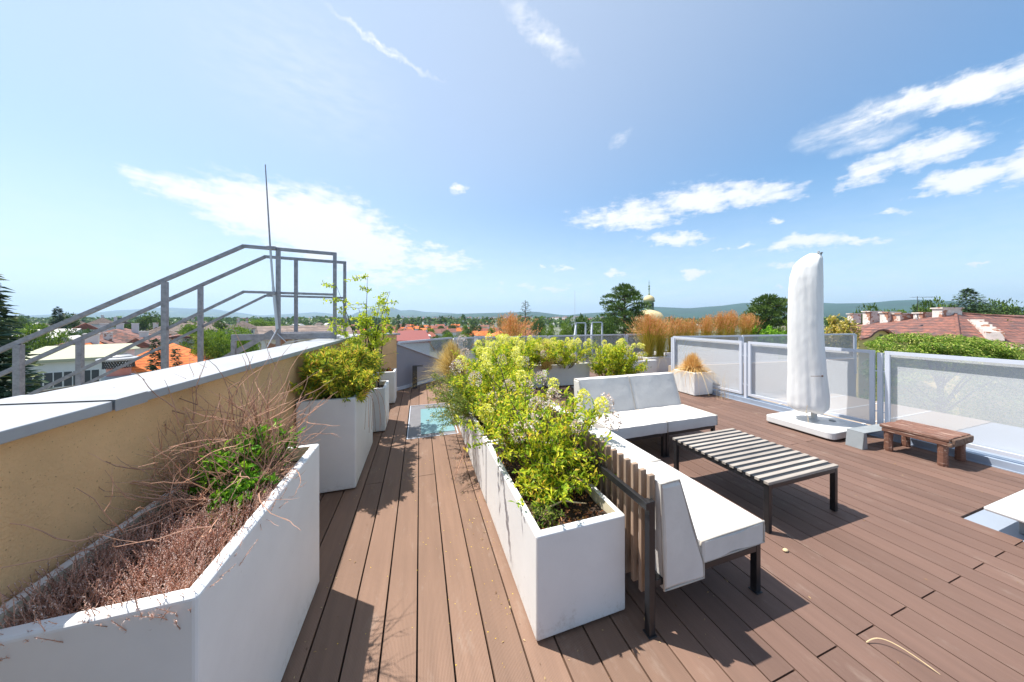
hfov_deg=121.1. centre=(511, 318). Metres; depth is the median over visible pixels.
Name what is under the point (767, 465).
coffee table
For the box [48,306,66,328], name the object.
conifer tree
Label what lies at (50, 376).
window
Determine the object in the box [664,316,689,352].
reed grass
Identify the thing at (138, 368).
house
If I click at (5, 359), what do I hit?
spruce tree
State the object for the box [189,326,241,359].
tree
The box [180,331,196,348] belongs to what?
tree
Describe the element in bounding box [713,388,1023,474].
fence sill
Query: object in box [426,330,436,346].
house
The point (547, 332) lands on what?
tree
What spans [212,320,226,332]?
tree
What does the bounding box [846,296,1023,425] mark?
tiled villa
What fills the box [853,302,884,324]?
tree
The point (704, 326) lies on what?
reed grass
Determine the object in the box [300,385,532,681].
roof slab
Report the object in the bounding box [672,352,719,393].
dry grass
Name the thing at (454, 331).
house
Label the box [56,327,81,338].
tree
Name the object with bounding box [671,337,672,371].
fence post
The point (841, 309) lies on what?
hill
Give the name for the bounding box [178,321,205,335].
tree
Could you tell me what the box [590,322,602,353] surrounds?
ladder frame
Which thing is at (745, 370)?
fence post
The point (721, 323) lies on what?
reed grass
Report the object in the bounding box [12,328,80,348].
building
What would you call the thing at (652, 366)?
planter box
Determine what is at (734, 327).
reed grass
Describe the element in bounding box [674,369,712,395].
planter box
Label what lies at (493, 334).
house
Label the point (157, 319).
tree
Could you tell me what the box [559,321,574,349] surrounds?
tree
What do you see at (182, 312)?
hill
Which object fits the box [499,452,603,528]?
leaf litter
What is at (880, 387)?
fence post
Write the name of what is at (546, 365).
feather grass
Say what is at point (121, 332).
house
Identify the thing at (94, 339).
house
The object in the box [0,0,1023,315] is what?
sky
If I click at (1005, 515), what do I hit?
skylight
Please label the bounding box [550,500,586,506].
dry stalk
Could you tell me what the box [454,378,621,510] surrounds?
hydrangea bush
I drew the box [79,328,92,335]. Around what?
tree
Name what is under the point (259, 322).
tree
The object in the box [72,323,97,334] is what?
house
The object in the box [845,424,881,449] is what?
concrete block
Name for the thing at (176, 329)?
house
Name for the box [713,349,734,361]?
planter box
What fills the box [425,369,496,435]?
coreopsis bush
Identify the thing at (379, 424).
planter box
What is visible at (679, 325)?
reed grass
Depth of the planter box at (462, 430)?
3.65 m
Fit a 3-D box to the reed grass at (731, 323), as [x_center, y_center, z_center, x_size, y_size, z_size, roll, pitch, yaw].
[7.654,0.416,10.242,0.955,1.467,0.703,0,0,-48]
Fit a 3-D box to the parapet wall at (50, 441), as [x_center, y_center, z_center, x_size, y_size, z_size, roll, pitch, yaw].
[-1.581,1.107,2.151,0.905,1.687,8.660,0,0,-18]
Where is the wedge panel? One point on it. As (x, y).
(407, 358)
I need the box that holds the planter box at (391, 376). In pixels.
[373,368,396,402]
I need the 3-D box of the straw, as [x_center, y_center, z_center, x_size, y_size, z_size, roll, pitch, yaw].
[1.787,1.534,1.334,0.212,0.026,0.044,0,0,36]
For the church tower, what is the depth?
118.01 m
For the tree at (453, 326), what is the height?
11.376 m
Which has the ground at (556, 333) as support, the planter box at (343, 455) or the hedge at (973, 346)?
the hedge at (973, 346)
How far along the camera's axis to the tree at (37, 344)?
33.77 m
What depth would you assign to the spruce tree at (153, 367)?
21.88 m
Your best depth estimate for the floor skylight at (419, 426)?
4.27 m
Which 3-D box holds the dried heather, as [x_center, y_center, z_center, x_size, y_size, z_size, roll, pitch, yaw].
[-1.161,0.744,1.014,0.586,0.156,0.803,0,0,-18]
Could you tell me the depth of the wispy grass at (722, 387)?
5.57 m
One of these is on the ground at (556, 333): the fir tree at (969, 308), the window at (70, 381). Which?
the fir tree at (969, 308)
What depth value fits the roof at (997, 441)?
4.65 m
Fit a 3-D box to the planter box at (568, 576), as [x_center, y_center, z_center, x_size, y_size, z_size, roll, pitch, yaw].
[0.194,1.286,1.963,0.509,0.504,1.082,0,0,-18]
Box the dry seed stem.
[452,431,470,478]
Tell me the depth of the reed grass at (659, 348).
8.46 m
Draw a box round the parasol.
[766,251,864,439]
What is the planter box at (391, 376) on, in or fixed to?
on the deck
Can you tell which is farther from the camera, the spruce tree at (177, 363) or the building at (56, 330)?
the building at (56, 330)
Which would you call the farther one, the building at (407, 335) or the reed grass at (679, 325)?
the building at (407, 335)
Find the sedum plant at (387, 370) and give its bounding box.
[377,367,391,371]
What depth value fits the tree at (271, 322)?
167.88 m
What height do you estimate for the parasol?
2.501 m
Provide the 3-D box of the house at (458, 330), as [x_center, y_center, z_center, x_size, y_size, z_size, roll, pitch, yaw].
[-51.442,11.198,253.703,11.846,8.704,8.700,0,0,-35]
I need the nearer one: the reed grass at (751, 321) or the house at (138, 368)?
the reed grass at (751, 321)
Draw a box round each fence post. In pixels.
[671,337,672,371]
[744,343,747,397]
[877,353,883,423]
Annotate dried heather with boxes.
[0,460,298,661]
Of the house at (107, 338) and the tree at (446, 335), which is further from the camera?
the tree at (446, 335)
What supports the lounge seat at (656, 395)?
on the deck
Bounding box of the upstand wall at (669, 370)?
[668,358,855,396]
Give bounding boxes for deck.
[281,368,1023,681]
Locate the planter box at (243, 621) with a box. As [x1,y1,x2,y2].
[0,444,318,681]
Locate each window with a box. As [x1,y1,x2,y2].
[25,373,41,385]
[42,371,63,388]
[62,370,74,386]
[85,368,100,382]
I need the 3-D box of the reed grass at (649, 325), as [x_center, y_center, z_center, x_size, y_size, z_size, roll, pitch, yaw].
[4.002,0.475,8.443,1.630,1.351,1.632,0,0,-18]
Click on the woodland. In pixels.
(324, 320)
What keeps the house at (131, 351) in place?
on the ground at (556, 333)
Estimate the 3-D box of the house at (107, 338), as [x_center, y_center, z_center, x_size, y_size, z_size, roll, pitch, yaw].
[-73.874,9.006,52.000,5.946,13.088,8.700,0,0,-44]
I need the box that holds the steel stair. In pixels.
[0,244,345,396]
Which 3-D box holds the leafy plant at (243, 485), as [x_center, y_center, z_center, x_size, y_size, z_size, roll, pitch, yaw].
[-1.232,0.662,1.324,0.389,0.314,0.519,0,0,-18]
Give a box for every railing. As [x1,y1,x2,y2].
[397,337,452,358]
[454,332,740,370]
[673,336,743,393]
[675,333,856,372]
[747,341,876,424]
[882,351,1023,459]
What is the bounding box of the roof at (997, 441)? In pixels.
[964,422,1023,461]
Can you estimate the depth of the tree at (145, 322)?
127.68 m
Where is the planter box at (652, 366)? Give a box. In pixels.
[624,358,656,374]
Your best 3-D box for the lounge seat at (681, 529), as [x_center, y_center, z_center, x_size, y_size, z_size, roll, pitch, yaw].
[0.928,1.161,1.867,0.830,0.775,0.760,0,0,-18]
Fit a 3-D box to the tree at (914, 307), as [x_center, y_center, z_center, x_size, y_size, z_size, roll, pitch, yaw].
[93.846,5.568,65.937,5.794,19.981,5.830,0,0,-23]
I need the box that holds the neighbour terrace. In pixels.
[743,392,989,430]
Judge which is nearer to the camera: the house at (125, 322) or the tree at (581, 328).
the tree at (581, 328)
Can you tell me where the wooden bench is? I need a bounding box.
[879,419,973,466]
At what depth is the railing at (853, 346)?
7.55 m
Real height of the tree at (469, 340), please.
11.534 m
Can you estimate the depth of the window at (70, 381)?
24.91 m
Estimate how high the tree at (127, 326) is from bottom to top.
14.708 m
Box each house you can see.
[53,323,160,345]
[62,335,79,341]
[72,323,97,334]
[82,333,102,344]
[87,315,112,327]
[99,317,129,330]
[100,332,126,343]
[123,346,139,365]
[127,331,158,355]
[131,343,212,373]
[149,323,177,335]
[159,334,194,348]
[169,318,216,334]
[224,318,258,351]
[254,325,355,349]
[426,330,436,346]
[433,329,442,337]
[441,329,456,337]
[447,328,460,335]
[474,331,490,339]
[487,331,504,348]
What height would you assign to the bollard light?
0.499 m
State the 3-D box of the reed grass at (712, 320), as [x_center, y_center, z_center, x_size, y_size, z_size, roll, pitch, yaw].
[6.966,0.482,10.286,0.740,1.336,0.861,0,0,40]
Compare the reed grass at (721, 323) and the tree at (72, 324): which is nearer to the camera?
the reed grass at (721, 323)
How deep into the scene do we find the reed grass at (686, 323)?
9.80 m
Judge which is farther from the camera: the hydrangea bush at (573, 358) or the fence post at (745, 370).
the hydrangea bush at (573, 358)
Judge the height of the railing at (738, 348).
0.995 m
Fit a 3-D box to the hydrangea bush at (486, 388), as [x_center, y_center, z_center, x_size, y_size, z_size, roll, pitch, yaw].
[-0.113,0.730,2.953,1.087,0.807,1.197,0,0,-18]
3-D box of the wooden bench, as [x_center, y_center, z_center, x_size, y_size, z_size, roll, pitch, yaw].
[4.663,1.397,3.266,0.470,0.305,0.506,0,0,-18]
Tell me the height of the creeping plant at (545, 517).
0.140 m
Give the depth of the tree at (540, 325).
148.55 m
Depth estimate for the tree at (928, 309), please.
60.12 m
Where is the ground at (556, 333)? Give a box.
[6,322,828,390]
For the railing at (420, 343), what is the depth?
7.08 m
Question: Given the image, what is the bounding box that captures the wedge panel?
[397,343,445,390]
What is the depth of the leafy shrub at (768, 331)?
10.54 m
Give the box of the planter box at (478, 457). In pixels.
[466,408,535,501]
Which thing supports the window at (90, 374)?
in the building at (58, 364)
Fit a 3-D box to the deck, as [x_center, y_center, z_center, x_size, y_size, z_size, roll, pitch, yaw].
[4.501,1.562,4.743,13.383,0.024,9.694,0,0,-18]
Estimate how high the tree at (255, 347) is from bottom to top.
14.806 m
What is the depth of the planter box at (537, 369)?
6.42 m
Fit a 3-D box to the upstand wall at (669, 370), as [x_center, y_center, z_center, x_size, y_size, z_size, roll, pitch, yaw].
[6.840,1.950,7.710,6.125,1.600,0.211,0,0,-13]
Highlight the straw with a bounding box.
[866,638,938,673]
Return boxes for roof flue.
[95,354,138,380]
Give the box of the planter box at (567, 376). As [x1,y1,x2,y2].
[540,360,589,386]
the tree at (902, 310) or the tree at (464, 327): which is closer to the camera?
the tree at (902, 310)
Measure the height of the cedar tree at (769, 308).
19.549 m
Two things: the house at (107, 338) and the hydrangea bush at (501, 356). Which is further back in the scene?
the house at (107, 338)
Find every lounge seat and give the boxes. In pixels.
[534,399,659,460]
[571,375,667,457]
[572,426,764,639]
[627,372,717,456]
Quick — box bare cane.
[482,350,514,418]
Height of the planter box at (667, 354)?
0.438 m
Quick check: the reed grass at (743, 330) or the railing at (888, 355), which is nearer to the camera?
the railing at (888, 355)
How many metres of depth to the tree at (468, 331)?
167.36 m
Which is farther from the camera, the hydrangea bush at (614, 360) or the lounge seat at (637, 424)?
the hydrangea bush at (614, 360)
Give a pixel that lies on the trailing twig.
(374, 410)
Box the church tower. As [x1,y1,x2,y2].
[633,285,665,353]
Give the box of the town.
[243,316,680,324]
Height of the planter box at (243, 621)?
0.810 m
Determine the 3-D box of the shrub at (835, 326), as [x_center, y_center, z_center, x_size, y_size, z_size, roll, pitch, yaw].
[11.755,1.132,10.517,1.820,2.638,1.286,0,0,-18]
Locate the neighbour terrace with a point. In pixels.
(769, 396)
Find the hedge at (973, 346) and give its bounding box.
[856,332,1023,427]
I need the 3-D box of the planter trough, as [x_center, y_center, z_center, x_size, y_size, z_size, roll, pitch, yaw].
[4.139,1.314,8.459,0.927,0.448,0.499,0,0,-18]
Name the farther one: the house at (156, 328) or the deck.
the house at (156, 328)
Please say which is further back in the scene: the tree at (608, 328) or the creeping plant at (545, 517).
the tree at (608, 328)
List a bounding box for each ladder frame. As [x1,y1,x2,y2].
[574,322,585,359]
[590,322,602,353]
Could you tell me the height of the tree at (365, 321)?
1.649 m
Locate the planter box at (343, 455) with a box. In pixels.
[296,389,372,492]
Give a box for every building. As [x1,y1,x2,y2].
[2,343,131,392]
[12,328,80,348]
[392,330,429,353]
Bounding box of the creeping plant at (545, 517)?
[528,497,568,528]
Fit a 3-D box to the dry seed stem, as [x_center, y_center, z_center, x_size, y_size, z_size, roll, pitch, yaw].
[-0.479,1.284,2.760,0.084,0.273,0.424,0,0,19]
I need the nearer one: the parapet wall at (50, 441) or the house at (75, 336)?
the parapet wall at (50, 441)
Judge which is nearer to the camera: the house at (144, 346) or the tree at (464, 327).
the house at (144, 346)
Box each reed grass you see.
[468,311,539,344]
[621,313,682,356]
[654,316,678,356]
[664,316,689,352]
[668,318,691,351]
[680,317,698,349]
[685,317,701,350]
[695,314,718,349]
[695,315,721,350]
[711,311,734,349]
[722,310,738,349]
[726,309,748,348]
[735,313,760,342]
[744,312,764,341]
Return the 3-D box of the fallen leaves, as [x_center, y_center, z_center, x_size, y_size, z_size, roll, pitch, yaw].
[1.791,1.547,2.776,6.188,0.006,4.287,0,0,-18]
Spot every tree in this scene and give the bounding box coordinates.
[0,274,52,398]
[3,315,31,331]
[9,336,74,357]
[11,322,71,351]
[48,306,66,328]
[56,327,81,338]
[62,312,80,328]
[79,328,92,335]
[114,322,139,330]
[135,311,160,330]
[144,338,160,371]
[147,317,173,330]
[169,348,183,366]
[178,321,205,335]
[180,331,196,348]
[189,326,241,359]
[206,323,260,354]
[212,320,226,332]
[249,318,272,325]
[268,321,283,325]
[321,273,398,387]
[430,334,442,351]
[440,332,456,351]
[442,330,452,335]
[448,324,455,328]
[460,332,472,353]
[461,324,467,334]
[463,328,473,341]
[469,324,476,330]
[517,301,539,340]
[530,318,544,338]
[540,322,559,340]
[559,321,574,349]
[569,313,596,361]
[593,319,605,361]
[594,282,651,355]
[598,318,616,364]
[738,293,787,341]
[774,320,786,359]
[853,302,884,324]
[881,308,906,312]
[908,299,934,311]
[915,296,954,311]
[944,288,1010,314]
[978,297,1023,314]
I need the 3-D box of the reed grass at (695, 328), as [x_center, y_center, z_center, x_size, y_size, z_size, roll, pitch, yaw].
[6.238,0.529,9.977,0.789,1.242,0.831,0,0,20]
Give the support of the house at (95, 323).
on the ground at (556, 333)
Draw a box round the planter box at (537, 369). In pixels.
[491,363,542,387]
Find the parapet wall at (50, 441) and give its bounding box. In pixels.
[0,333,399,605]
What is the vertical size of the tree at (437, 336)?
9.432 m
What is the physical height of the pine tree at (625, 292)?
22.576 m
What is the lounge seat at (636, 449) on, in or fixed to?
on the deck
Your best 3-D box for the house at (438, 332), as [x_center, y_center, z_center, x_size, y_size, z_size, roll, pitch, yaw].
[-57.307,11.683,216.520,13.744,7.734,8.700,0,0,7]
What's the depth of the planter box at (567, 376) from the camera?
6.66 m
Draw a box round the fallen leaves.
[294,405,948,681]
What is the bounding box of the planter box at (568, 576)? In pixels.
[487,440,624,640]
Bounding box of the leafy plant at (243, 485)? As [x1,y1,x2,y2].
[179,418,304,516]
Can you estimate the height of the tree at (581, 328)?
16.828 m
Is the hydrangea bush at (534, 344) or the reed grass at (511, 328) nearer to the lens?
the hydrangea bush at (534, 344)
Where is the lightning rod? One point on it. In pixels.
(270, 248)
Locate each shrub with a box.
[0,328,339,570]
[748,324,786,355]
[824,314,862,356]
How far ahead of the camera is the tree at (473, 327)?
227.89 m
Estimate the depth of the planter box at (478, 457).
2.71 m
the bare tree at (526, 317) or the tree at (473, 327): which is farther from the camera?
the tree at (473, 327)
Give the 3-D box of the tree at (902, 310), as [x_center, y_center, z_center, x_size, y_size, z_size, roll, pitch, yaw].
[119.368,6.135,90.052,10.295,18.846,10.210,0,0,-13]
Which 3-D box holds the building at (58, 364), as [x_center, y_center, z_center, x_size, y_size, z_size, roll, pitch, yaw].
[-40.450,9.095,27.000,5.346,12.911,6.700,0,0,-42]
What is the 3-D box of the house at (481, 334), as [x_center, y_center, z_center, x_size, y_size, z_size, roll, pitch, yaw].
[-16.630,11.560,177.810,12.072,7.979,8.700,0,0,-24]
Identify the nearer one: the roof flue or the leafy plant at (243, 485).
the leafy plant at (243, 485)
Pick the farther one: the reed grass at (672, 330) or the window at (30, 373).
the window at (30, 373)
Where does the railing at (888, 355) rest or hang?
attached to the fence post at (880, 387)
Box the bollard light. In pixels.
[412,365,422,387]
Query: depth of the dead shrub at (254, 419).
1.23 m
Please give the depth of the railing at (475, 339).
9.19 m
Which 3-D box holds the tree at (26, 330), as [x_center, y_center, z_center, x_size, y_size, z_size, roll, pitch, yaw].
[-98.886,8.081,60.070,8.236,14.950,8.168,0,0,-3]
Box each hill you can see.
[13,308,349,318]
[346,308,455,317]
[415,300,1023,318]
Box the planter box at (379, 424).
[373,380,388,431]
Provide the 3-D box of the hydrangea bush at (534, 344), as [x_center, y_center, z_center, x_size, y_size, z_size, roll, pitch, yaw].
[0.153,0.718,6.135,1.688,0.836,1.508,0,0,-18]
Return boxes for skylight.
[407,403,457,439]
[964,490,1023,541]
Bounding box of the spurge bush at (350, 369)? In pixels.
[289,339,384,402]
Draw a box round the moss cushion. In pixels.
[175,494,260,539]
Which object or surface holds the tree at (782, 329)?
on the ground at (556, 333)
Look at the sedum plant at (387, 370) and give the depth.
5.36 m
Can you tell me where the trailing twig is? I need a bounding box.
[364,388,386,430]
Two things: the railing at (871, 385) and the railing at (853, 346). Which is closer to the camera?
the railing at (871, 385)
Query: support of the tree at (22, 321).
on the ground at (556, 333)
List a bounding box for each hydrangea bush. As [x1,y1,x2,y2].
[449,347,559,428]
[452,333,535,391]
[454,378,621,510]
[482,333,562,371]
[541,335,595,368]
[588,338,648,375]
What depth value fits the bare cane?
2.62 m
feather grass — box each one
[407,338,471,396]
[530,337,567,370]
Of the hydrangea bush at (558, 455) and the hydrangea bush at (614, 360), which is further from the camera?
the hydrangea bush at (614, 360)
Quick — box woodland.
[1,314,862,328]
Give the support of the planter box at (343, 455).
on the deck
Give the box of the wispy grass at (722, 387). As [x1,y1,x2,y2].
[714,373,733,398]
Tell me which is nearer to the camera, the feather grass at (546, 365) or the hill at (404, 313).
the feather grass at (546, 365)
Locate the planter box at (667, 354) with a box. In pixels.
[654,351,686,363]
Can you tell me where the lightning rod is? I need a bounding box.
[265,164,306,348]
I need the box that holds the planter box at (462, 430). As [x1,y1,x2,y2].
[456,384,496,444]
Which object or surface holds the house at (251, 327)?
on the ground at (556, 333)
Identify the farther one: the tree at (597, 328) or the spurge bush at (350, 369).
the tree at (597, 328)
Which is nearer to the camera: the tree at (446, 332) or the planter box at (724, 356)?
the planter box at (724, 356)
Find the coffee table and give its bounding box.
[673,428,838,532]
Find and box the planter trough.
[638,354,670,372]
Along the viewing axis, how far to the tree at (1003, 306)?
78.61 m
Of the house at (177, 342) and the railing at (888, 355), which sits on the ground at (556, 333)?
the house at (177, 342)
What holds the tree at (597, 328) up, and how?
on the ground at (556, 333)

